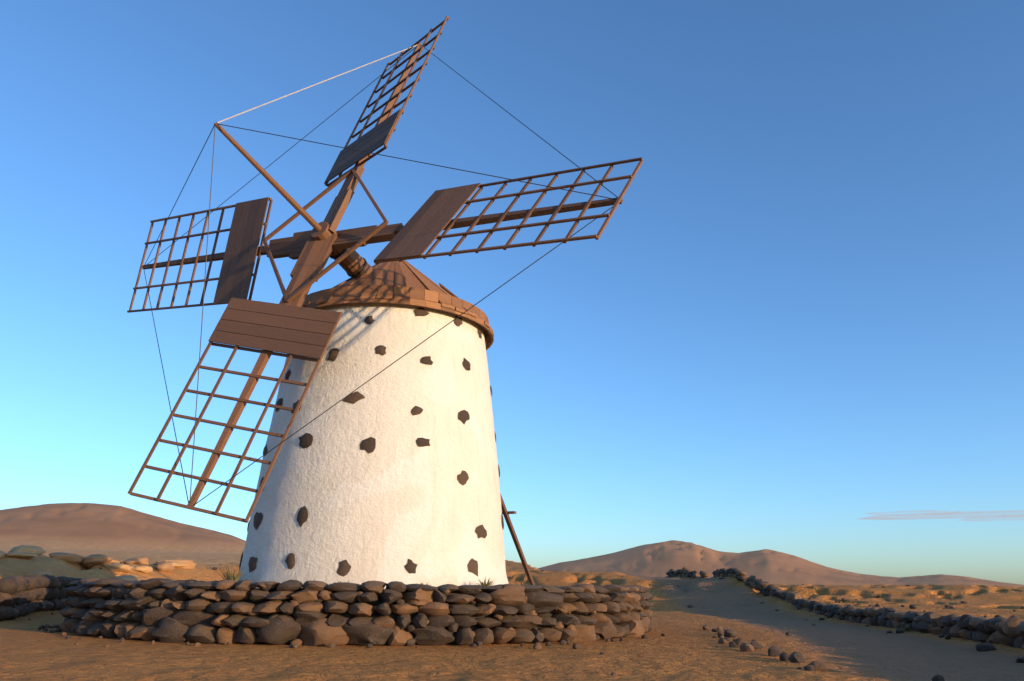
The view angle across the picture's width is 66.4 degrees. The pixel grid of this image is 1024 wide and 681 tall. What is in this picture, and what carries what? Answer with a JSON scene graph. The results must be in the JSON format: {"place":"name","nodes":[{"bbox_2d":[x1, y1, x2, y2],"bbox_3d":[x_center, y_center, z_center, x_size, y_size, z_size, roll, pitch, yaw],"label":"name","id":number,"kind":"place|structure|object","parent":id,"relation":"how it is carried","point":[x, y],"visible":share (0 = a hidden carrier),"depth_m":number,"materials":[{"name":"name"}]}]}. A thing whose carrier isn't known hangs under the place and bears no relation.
{"place":"outdoors","nodes":[
{"label":"outdoors","id":0,"kind":"place"},
{"bbox_2d":[0,574,81,620],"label":"stone wall","id":1,"kind":"structure","parent":0,"point":[20,596],"depth_m":20.11,"materials":[{"name":"brown stone"}]},
{"bbox_2d":[60,577,652,645],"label":"platform stones","id":2,"kind":"object","parent":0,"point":[163,610],"visible":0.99,"depth_m":12.34,"materials":[{"name":"brown stone"}]},
{"bbox_2d":[238,303,508,588],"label":"tower","id":3,"kind":"structure","parent":0,"point":[392,503],"depth_m":16.41,"materials":[{"name":"paint"}]},
{"bbox_2d":[239,308,503,576],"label":"wall stones","id":4,"kind":"object","parent":3,"relation":"in","point":[368,445],"visible":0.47,"depth_m":16.49,"materials":[{"name":"brown stone"}]},
{"bbox_2d":[302,260,493,349],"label":"windmill roof","id":5,"kind":"structure","parent":3,"relation":"on","point":[404,282],"depth_m":17.92,"materials":[{"name":"brown wood"}]},
{"bbox_2d":[127,15,642,522],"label":"windmill sail frames","id":6,"kind":"structure","parent":5,"relation":"attached to","point":[317,245],"depth_m":16.90,"materials":[{"name":"brown wood"}]},
{"bbox_2d":[218,44,417,122],"bbox_3d":[-4.206,-6.180,18.409,5.425,5.277,0.022,21,-27,-48],"label":"sail rope","id":7,"kind":"object","parent":6,"relation":"attached to","point":[312,85],"visible":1,"depth_m":17.77,"materials":[{"name":"beige fabric"}]},
{"bbox_2d":[208,109,480,358],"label":"sail boards","id":8,"kind":"object","parent":6,"relation":"attached to","point":[282,328],"visible":1,"depth_m":16.86,"materials":[{"name":"brown wood"}]},
{"bbox_2d":[144,44,621,505],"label":"rigging wires","id":9,"kind":"object","parent":6,"relation":"attached to","point":[356,274],"visible":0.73,"depth_m":15.25,"materials":[{"name":"grey metal"}]},
{"bbox_2d":[500,493,534,584],"bbox_3d":[-0.524,4.229,23.084,0.600,6.845,5.937,-9,-20,28],"label":"wooden pole","id":10,"kind":"object","parent":5,"relation":"attached to","point":[505,513],"visible":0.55,"depth_m":23.67,"materials":[{"name":"brown wood"}]},
{"bbox_2d":[0,503,1023,680],"bbox_3d":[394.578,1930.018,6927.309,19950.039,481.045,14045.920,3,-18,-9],"label":"terrain","id":11,"kind":"structure","parent":0,"point":[687,647],"depth_m":15.61,"materials":[{"name":"brown sand"}]},
{"bbox_2d":[0,545,196,580],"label":"pale boulder","id":12,"kind":"object","parent":11,"relation":"on","point":[30,552],"visible":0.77,"depth_m":31.20,"materials":[{"name":"beige stone"}]},
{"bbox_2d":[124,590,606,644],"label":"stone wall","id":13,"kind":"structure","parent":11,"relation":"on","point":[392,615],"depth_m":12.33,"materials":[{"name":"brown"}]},
{"bbox_2d":[27,564,1023,680],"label":"loose rocks","id":14,"kind":"object","parent":11,"relation":"on","point":[793,657],"visible":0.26,"depth_m":12.79,"materials":[{"name":"brown stone"}]},
{"bbox_2d":[666,568,1023,649],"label":"stone wall","id":15,"kind":"structure","parent":11,"relation":"on","point":[1004,631],"depth_m":19.31,"materials":[{"name":"stone"}]},
{"bbox_2d":[0,0,1023,584],"label":"sky","id":16,"kind":"structure","parent":0,"point":[799,318],"materials":[{"name":"blue"}]},
{"bbox_2d":[869,510,948,515],"bbox_3d":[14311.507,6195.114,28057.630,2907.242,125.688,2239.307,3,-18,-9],"label":"cloud","id":17,"kind":"structure","parent":0,"point":[925,510],"depth_m":28299.34,"materials":[{"name":"grey"}]},
{"bbox_2d":[864,511,1007,519],"bbox_3d":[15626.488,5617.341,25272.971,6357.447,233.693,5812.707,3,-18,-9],"label":"cloud","id":18,"kind":"structure","parent":0,"point":[898,518],"depth_m":26578.58,"materials":[{"name":"grey"}]},
{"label":"platform ground","id":19,"kind":"structure","parent":0,"visible":0},
{"bbox_2d":[215,565,911,630],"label":"grass tufts","id":20,"kind":"object","parent":19,"relation":"on","point":[229,576],"visible":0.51,"depth_m":15.60,"materials":[{"name":"plant"}]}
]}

